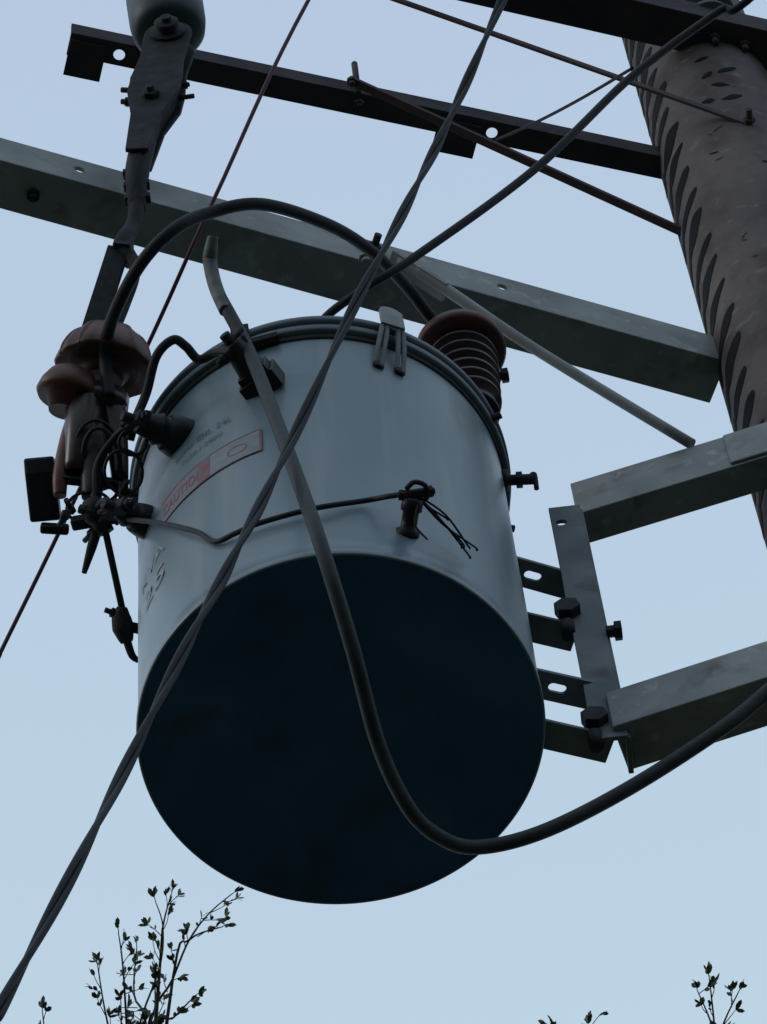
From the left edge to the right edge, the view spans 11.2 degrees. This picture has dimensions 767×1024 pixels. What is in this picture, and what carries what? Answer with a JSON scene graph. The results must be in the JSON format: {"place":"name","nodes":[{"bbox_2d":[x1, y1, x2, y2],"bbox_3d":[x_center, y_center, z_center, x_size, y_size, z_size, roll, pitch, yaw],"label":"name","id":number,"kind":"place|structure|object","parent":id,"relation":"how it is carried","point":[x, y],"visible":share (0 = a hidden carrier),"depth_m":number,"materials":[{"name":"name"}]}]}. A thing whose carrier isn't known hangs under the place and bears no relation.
{"place":"outdoors","nodes":[
{"label":"outdoors","id":0,"kind":"place"},
{"bbox_2d":[0,0,507,1021],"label":"twisted power cable","id":1,"kind":"object","parent":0,"point":[66,884],"visible":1,"depth_m":5.30,"materials":[{"name":"rubber"}]},
{"bbox_2d":[0,0,766,1023],"label":"sky","id":2,"kind":"structure","parent":0,"point":[617,911],"materials":[{"name":"blue"}]},
{"label":"ground","id":3,"kind":"structure","parent":0,"visible":0},
{"bbox_2d":[38,879,243,1023],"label":"tree","id":4,"kind":"object","parent":3,"relation":"on","point":[156,976],"visible":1,"depth_m":11.00,"materials":[{"name":"green plant"}]},
{"bbox_2d":[538,961,746,1023],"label":"tree","id":5,"kind":"object","parent":3,"relation":"on","point":[695,984],"visible":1,"depth_m":11.00,"materials":[{"name":"green plant"}]},
{"bbox_2d":[622,0,766,547],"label":"utility pole","id":6,"kind":"object","parent":3,"relation":"on","point":[713,171],"visible":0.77,"depth_m":7.44,"materials":[{"name":"brown wood"}]},
{"bbox_2d":[0,138,718,402],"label":"steel crossarm","id":7,"kind":"object","parent":6,"relation":"attached to","point":[46,185],"visible":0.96,"depth_m":6.88,"materials":[{"name":"metal"}]},
{"bbox_2d":[63,23,661,178],"bbox_3d":[-0.026,-0.815,7.764,1.184,0.129,0.458,-7,-62,0],"label":"steel crossarm","id":8,"kind":"object","parent":6,"relation":"attached to","point":[90,51],"visible":0.84,"depth_m":7.73,"materials":[{"name":"grey metal"}]},
{"bbox_2d":[495,66,633,140],"bbox_3d":[0.334,-0.753,7.268,0.014,0.544,0.410,25,-66,-15],"label":"tie wire","id":9,"kind":"object","parent":8,"relation":"attached to","point":[569,104],"visible":1,"depth_m":7.24,"materials":[{"name":"metal"}]},
{"bbox_2d":[346,76,680,235],"bbox_3d":[0.253,-0.693,7.589,0.613,0.330,0.281,-7,-62,0],"label":"steel brace rod","id":10,"kind":"object","parent":6,"relation":"attached to","point":[528,161],"visible":1,"depth_m":7.58,"materials":[{"name":"grey metal"}]},
{"bbox_2d":[390,0,754,124],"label":"steel brace rod","id":11,"kind":"object","parent":6,"relation":"attached to","point":[748,118],"visible":1,"depth_m":7.78,"materials":[{"name":"grey metal"}]},
{"bbox_2d":[458,0,766,69],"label":"steel crossarm","id":12,"kind":"object","parent":6,"relation":"attached to","point":[661,23],"visible":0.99,"depth_m":8.01,"materials":[{"name":"grey metal"}]},
{"bbox_2d":[510,422,766,773],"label":"transformer mounting bracket","id":13,"kind":"object","parent":6,"relation":"attached to","point":[652,720],"visible":0.89,"depth_m":6.09,"materials":[{"name":"metal"}]},
{"bbox_2d":[97,306,545,903],"bbox_3d":[-0.091,0.044,6.217,0.703,1.074,0.701,-7,-62,0],"label":"pole mounted transformer","id":14,"kind":"object","parent":13,"relation":"attached to","point":[259,768],"visible":0.95,"depth_m":5.82,"materials":[{"name":"paint"}]},
{"bbox_2d":[24,0,205,662],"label":"fuse cutout","id":15,"kind":"object","parent":14,"relation":"attached to","point":[168,36],"visible":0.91,"depth_m":6.31,"materials":[{"name":"brown ceramic"}]},
{"bbox_2d":[0,0,310,657],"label":"maroon wire","id":16,"kind":"object","parent":15,"relation":"attached to","point":[166,304],"visible":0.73,"depth_m":6.46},
{"bbox_2d":[125,335,223,440],"bbox_3d":[-0.337,-0.220,6.178,0.233,0.104,0.069,-38,-66,16],"label":"lead wire","id":17,"kind":"object","parent":14,"relation":"attached to","point":[184,345],"visible":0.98,"depth_m":6.19,"materials":[{"name":"rubber"}]},
{"bbox_2d":[99,198,436,397],"bbox_3d":[-0.150,-0.375,6.394,0.609,0.388,0.312,5,-63,-6],"label":"jumper cable","id":18,"kind":"object","parent":14,"relation":"attached to","point":[175,228],"visible":0.89,"depth_m":6.28,"materials":[{"name":"rubber"}]},
{"bbox_2d":[126,480,478,558],"bbox_3d":[-0.145,-0.012,5.876,0.540,0.406,0.137,-13,-62,4],"label":"ground wire","id":19,"kind":"object","parent":14,"relation":"attached to","point":[264,521],"visible":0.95,"depth_m":5.73,"materials":[{"name":"metal"}]},
{"bbox_2d":[203,236,766,854],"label":"service cable","id":20,"kind":"object","parent":14,"relation":"attached to","point":[581,814],"visible":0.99,"depth_m":5.50,"materials":[{"name":"grey rubber"}]},
{"bbox_2d":[321,0,753,315],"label":"power cable","id":21,"kind":"object","parent":14,"relation":"attached to","point":[540,163],"visible":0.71,"depth_m":6.71,"materials":[{"name":"rubber"}]},
{"bbox_2d":[358,250,695,447],"bbox_3d":[0.241,-0.286,6.682,0.559,0.483,0.042,11,-63,-9],"label":"diagonal steel brace","id":22,"kind":"object","parent":13,"relation":"attached to","point":[428,281],"visible":0.89,"depth_m":6.69,"materials":[{"name":"grey metal"}]},
{"bbox_2d":[686,0,732,8],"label":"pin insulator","id":23,"kind":"object","parent":6,"relation":"attached to","point":[714,4],"visible":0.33,"depth_m":8.07,"materials":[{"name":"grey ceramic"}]}
]}

